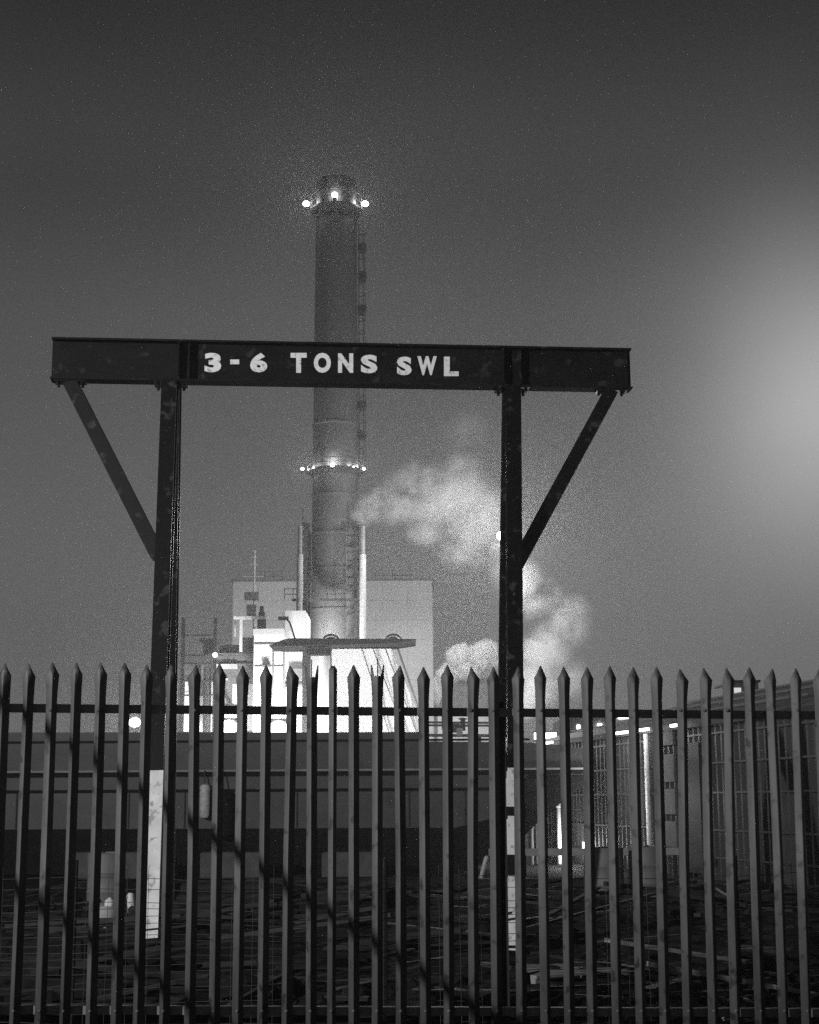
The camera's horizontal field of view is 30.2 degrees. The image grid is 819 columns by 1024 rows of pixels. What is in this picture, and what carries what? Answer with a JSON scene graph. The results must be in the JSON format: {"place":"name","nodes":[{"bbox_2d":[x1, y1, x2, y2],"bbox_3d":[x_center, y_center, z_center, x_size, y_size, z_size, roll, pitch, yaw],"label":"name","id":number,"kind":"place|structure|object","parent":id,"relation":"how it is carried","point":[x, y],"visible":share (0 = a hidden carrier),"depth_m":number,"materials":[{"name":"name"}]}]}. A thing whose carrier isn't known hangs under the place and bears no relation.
{"place":"outdoors","nodes":[
{"label":"outdoors","id":0,"kind":"place"},
{"bbox_2d":[76,851,114,879],"bbox_3d":[-6.787,7.685,33.053,1.003,0.571,0.600,0,-11,0],"label":"concrete block","id":1,"kind":"object","parent":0,"point":[82,857],"depth_m":32.77,"materials":[{"name":"grey concrete"}]},
{"bbox_2d":[125,852,136,878],"bbox_3d":[-5.987,7.684,33.053,0.428,0.564,0.600,0,-11,0],"label":"concrete block","id":2,"kind":"object","parent":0,"point":[131,861],"depth_m":32.76,"materials":[{"name":"grey concrete"}]},
{"bbox_2d":[175,852,177,877],"bbox_3d":[-5.403,7.681,33.052,0.652,0.561,0.600,0,-11,0],"label":"concrete block","id":3,"kind":"object","parent":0,"point":[176,864],"depth_m":33.12,"materials":[{"name":"grey concrete"}]},
{"bbox_2d":[200,852,234,878],"bbox_3d":[-4.122,7.677,33.052,0.794,0.554,0.600,0,-11,0],"label":"concrete block","id":4,"kind":"object","parent":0,"point":[227,863],"depth_m":32.76,"materials":[{"name":"grey concrete"}]},
{"bbox_2d":[245,852,258,878],"bbox_3d":[-3.405,7.675,33.051,0.506,0.549,0.600,0,-11,0],"label":"concrete block","id":5,"kind":"object","parent":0,"point":[251,859],"depth_m":32.76,"materials":[{"name":"grey concrete"}]},
{"bbox_2d":[270,877,393,882],"bbox_3d":[-1.620,7.491,30.946,2.612,0.100,0.100,0,-11,0],"label":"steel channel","id":6,"kind":"object","parent":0,"point":[302,880],"visible":0.29,"depth_m":30.90,"materials":[{"name":"black metal"}]},
{"bbox_2d":[322,851,371,876],"bbox_3d":[-1.336,7.668,33.050,1.118,0.538,0.600,0,-11,0],"label":"concrete block","id":7,"kind":"object","parent":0,"point":[365,864],"depth_m":32.76,"materials":[{"name":"grey concrete"}]},
{"bbox_2d":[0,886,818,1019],"bbox_3d":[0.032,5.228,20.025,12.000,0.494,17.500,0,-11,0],"label":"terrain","id":8,"kind":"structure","parent":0,"point":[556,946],"depth_m":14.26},
{"bbox_2d":[86,851,125,906],"bbox_3d":[-4.566,5.564,22.868,0.590,0.895,0.590,2,-11,-13],"label":"oil drum","id":9,"kind":"object","parent":8,"relation":"on","point":[107,863],"visible":0.37,"depth_m":22.64,"materials":[{"name":"grey metal"}]},
{"bbox_2d":[174,881,258,905],"bbox_3d":[-3.280,6.097,24.307,1.803,0.360,0.620,0,-11,0],"label":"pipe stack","id":10,"kind":"object","parent":8,"relation":"on","point":[205,886],"visible":0.26,"depth_m":24.14,"materials":[{"name":"metal"}]},
{"bbox_2d":[317,891,442,908],"bbox_3d":[-0.417,5.518,21.360,1.803,0.360,0.620,0,-11,0],"label":"pipe stack","id":11,"kind":"object","parent":8,"relation":"on","point":[322,897],"depth_m":21.20,"materials":[{"name":"metal"}]},
{"bbox_2d":[0,872,818,1005],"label":"scrap bars","id":12,"kind":"object","parent":8,"relation":"on","point":[532,992],"visible":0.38,"depth_m":14.84,"materials":[{"name":"metal"}]},
{"bbox_2d":[0,882,818,1023],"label":"rubble","id":13,"kind":"object","parent":8,"relation":"on","point":[151,996],"visible":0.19,"depth_m":13.26,"materials":[{"name":"grey stone"}]},
{"bbox_2d":[478,878,584,894],"bbox_3d":[1.990,6.159,24.798,1.803,0.360,0.620,0,-11,0],"label":"pipe stack","id":14,"kind":"object","parent":8,"relation":"on","point":[532,881],"visible":0.06,"depth_m":24.64,"materials":[{"name":"metal"}]},
{"bbox_2d":[595,847,623,891],"bbox_3d":[3.085,5.704,23.850,0.590,0.895,0.590,0,-11,0],"label":"oil drum","id":15,"kind":"object","parent":8,"relation":"on","point":[601,858],"visible":0.31,"depth_m":23.64,"materials":[{"name":"grey metal"}]},
{"bbox_2d":[628,845,656,896],"bbox_3d":[3.785,5.775,24.243,0.590,0.895,0.590,-9,-14,38],"label":"oil drum","id":16,"kind":"object","parent":8,"relation":"on","point":[648,857],"visible":0.43,"depth_m":24.02,"materials":[{"name":"grey metal"}]},
{"bbox_2d":[604,938,746,963],"bbox_3d":[2.677,4.052,13.906,1.906,0.353,0.160,4,-11,-19],"label":"plank","id":17,"kind":"object","parent":8,"relation":"on","point":[699,954],"visible":0.43,"depth_m":13.74,"materials":[{"name":"grey wood"}]},
{"bbox_2d":[645,961,814,993],"bbox_3d":[2.555,3.694,12.018,1.607,0.350,0.160,4,-12,-21],"label":"plank","id":18,"kind":"object","parent":8,"relation":"on","point":[719,976],"visible":0.33,"depth_m":11.89,"materials":[{"name":"wood"}]},
{"bbox_2d":[720,998,754,1021],"bbox_3d":[2.495,3.786,11.492,0.313,0.233,0.246,0,-11,0],"label":"boulder","id":19,"kind":"object","parent":8,"relation":"on","point":[728,1019],"visible":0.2,"depth_m":11.41,"materials":[{"name":"stone"}]},
{"bbox_2d":[0,833,818,1023],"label":"ground","id":20,"kind":"structure","parent":0,"point":[555,870],"depth_m":27.23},
{"bbox_2d":[100,897,113,927],"bbox_3d":[-3.650,4.895,18.311,0.280,0.490,0.276,0,-11,0],"label":"gas bottle","id":21,"kind":"object","parent":20,"relation":"on","point":[109,903],"visible":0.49,"depth_m":18.23,"materials":[{"name":"metal"}]},
{"bbox_2d":[126,893,135,916],"bbox_3d":[-3.413,4.956,18.707,0.158,0.527,0.095,0,-11,0],"label":"marker post","id":22,"kind":"object","parent":20,"relation":"on","point":[130,897],"visible":0.61,"depth_m":18.69,"materials":[{"name":"white paint"}]},
{"bbox_2d":[129,716,140,731],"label":"floodlight","id":23,"kind":"object","parent":20,"relation":"on","point":[135,721],"visible":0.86,"depth_m":75.34,"materials":[{"name":"metal"}]},
{"bbox_2d":[179,617,222,731],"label":"pipe rack","id":24,"kind":"object","parent":20,"relation":"on","point":[210,646],"visible":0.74,"depth_m":89.90,"materials":[{"name":"metal"}]},
{"bbox_2d":[224,718,236,731],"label":"floodlight","id":25,"kind":"object","parent":20,"relation":"on","point":[230,724],"visible":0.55,"depth_m":75.21,"materials":[{"name":"metal"}]},
{"bbox_2d":[216,616,266,731],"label":"plant house","id":26,"kind":"structure","parent":20,"relation":"on","point":[233,660],"depth_m":93.69,"materials":[{"name":"grey metal"}]},
{"bbox_2d":[224,684,252,730],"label":"loading door","id":27,"kind":"structure","parent":26,"relation":"in","point":[250,689],"depth_m":93.44,"materials":[{"name":"white metal"}]},
{"bbox_2d":[243,550,263,652],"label":"aerial mast","id":28,"kind":"object","parent":20,"relation":"on","point":[251,608],"visible":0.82,"depth_m":96.35,"materials":[{"name":"grey metal"}]},
{"bbox_2d":[271,718,285,731],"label":"floodlight","id":29,"kind":"object","parent":20,"relation":"on","point":[278,724],"visible":0.46,"depth_m":75.19,"materials":[{"name":"metal"}]},
{"bbox_2d":[253,606,310,731],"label":"plant annexe","id":30,"kind":"structure","parent":20,"relation":"on","point":[277,663],"depth_m":92.16,"materials":[{"name":"white metal"}]},
{"bbox_2d":[3,732,582,874],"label":"building","id":31,"kind":"structure","parent":20,"relation":"on","point":[277,796],"depth_m":35.38,"materials":[{"name":"paint"}]},
{"bbox_2d":[199,770,210,818],"bbox_3d":[-4.730,6.531,35.154,0.250,1.109,0.250,0,-11,0],"label":"fender","id":32,"kind":"object","parent":31,"relation":"hanging from","point":[204,805],"visible":1,"depth_m":35.03,"materials":[{"name":"white paint"}]},
{"bbox_2d":[223,774,234,837],"bbox_3d":[-4.282,6.737,35.013,0.520,1.526,0.512,0,-11,0],"label":"fender","id":33,"kind":"object","parent":31,"relation":"hanging from","point":[228,814],"visible":0.5,"depth_m":34.79,"materials":[{"name":"black rubber"}]},
{"bbox_2d":[296,526,302,610],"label":"flue pipe","id":34,"kind":"object","parent":20,"relation":"on","point":[299,590],"visible":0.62,"depth_m":98.12,"materials":[{"name":"metal"}]},
{"bbox_2d":[284,504,359,638],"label":"lattice tower","id":35,"kind":"structure","parent":20,"relation":"on","point":[307,598],"depth_m":99.07,"materials":[{"name":"metal"}]},
{"bbox_2d":[231,570,433,738],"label":"boiler hall","id":36,"kind":"structure","parent":20,"relation":"on","point":[402,607],"depth_m":121.68,"materials":[{"name":"grey metal"}]},
{"bbox_2d":[301,174,368,638],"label":"chimney","id":37,"kind":"object","parent":20,"relation":"on","point":[335,471],"visible":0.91,"depth_m":101.77,"materials":[{"name":"concrete"}]},
{"bbox_2d":[50,337,632,950],"bbox_3d":[-0.690,1.388,16.279,6.411,6.622,2.820,0,-11,0],"label":"lifting gantry","id":38,"kind":"object","parent":20,"relation":"on","point":[174,367],"visible":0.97,"depth_m":16.71,"materials":[{"name":"black metal"}]},
{"bbox_2d":[269,633,418,731],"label":"canopy","id":39,"kind":"object","parent":20,"relation":"on","point":[342,656],"visible":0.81,"depth_m":83.35,"materials":[{"name":"grey metal"}]},
{"bbox_2d":[278,616,295,637],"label":"pipe","id":40,"kind":"object","parent":39,"relation":"on","point":[284,618],"visible":1,"depth_m":82.81,"materials":[{"name":"grey metal"}]},
{"bbox_2d":[360,526,365,638],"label":"flue pipe","id":41,"kind":"object","parent":20,"relation":"on","point":[362,595],"visible":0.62,"depth_m":97.96,"materials":[{"name":"metal"}]},
{"bbox_2d":[0,658,818,1023],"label":"palisade fence","id":42,"kind":"object","parent":20,"relation":"on","point":[496,712],"visible":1,"depth_m":9.59,"materials":[{"name":"metal"}]},
{"bbox_2d":[0,856,818,1023],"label":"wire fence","id":43,"kind":"object","parent":20,"relation":"on","point":[385,978],"visible":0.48,"depth_m":10.92,"materials":[{"name":"metal"}]},
{"bbox_2d":[435,679,488,741],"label":"steam hopper","id":44,"kind":"object","parent":20,"relation":"on","point":[460,693],"visible":0.25,"depth_m":95.91,"materials":[{"name":"metal"}]},
{"bbox_2d":[478,856,488,877],"bbox_3d":[1.567,7.520,32.159,0.228,0.488,0.095,0,-11,0],"label":"marker post","id":45,"kind":"object","parent":20,"relation":"on","point":[484,865],"visible":0.88,"depth_m":32.13,"materials":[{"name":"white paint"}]},
{"bbox_2d":[529,827,533,863],"bbox_3d":[3.156,8.575,39.285,0.160,1.038,0.152,0,-11,0],"label":"standpipe","id":46,"kind":"object","parent":20,"relation":"on","point":[531,838],"visible":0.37,"depth_m":39.26,"materials":[{"name":"grey metal"}]},
{"bbox_2d":[535,824,537,863],"bbox_3d":[3.332,8.553,39.493,0.160,1.157,0.152,0,-11,0],"label":"standpipe","id":47,"kind":"object","parent":20,"relation":"on","point":[536,842],"visible":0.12,"depth_m":39.45,"materials":[{"name":"grey metal"}]},
{"bbox_2d":[546,731,557,738],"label":"lit cabinet","id":48,"kind":"object","parent":20,"relation":"on","point":[550,734],"visible":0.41,"depth_m":57.43,"materials":[{"name":"white"}]},
{"bbox_2d":[551,807,556,863],"bbox_3d":[3.765,8.404,39.521,0.160,1.457,0.152,0,-11,0],"label":"standpipe","id":49,"kind":"object","parent":20,"relation":"on","point":[554,839],"visible":0.7,"depth_m":39.49,"materials":[{"name":"metal"}]},
{"bbox_2d":[556,803,561,863],"bbox_3d":[3.869,8.306,39.336,0.160,1.577,0.152,0,-11,0],"label":"standpipe","id":50,"kind":"object","parent":20,"relation":"on","point":[558,816],"visible":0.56,"depth_m":39.31,"materials":[{"name":"white metal"}]},
{"bbox_2d":[489,848,678,882],"bbox_3d":[3.477,6.933,29.759,3.851,0.690,0.140,0,-11,0],"label":"crash barrier","id":51,"kind":"object","parent":20,"relation":"on","point":[674,852],"visible":0.23,"depth_m":29.74,"materials":[{"name":"metal"}]},
{"bbox_2d":[527,961,648,983],"bbox_3d":[1.358,4.162,13.683,1.200,0.136,1.060,5,-12,-28],"label":"pallet","id":52,"kind":"object","parent":20,"relation":"on","point":[578,971],"visible":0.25,"depth_m":13.35,"materials":[{"name":"grey wood"}]},
{"bbox_2d":[527,679,818,890],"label":"corrugated shed","id":53,"kind":"structure","parent":20,"relation":"on","point":[785,753],"depth_m":31.68,"materials":[{"name":"metal"}]},
{"bbox_2d":[688,742,703,873],"bbox_3d":[5.994,6.254,32.173,0.050,2.700,1.024,2,-11,-11],"label":"door","id":54,"kind":"structure","parent":53,"relation":"in","point":[696,864],"depth_m":31.95,"materials":[{"name":"metal"}]},
{"bbox_2d":[0,0,818,742],"label":"sky","id":55,"kind":"structure","parent":0,"point":[642,176],"materials":[{"name":"grey"}]},
{"bbox_2d":[429,718,488,741],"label":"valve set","id":56,"kind":"object","parent":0,"point":[459,728],"visible":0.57,"depth_m":69.26,"materials":[{"name":"grey metal"}]},
{"bbox_2d":[553,717,762,743],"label":"office block","id":57,"kind":"structure","parent":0,"point":[575,723],"depth_m":65.46,"materials":[{"name":"white"}]},
{"bbox_2d":[714,680,760,724],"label":"control tower","id":58,"kind":"structure","parent":0,"point":[738,686],"depth_m":49.80,"materials":[{"name":"white"}]},
{"bbox_2d":[734,688,740,692],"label":"window","id":59,"kind":"structure","parent":58,"relation":"in","point":[736,690],"depth_m":49.72,"materials":[{"name":"white glass"}]}
]}

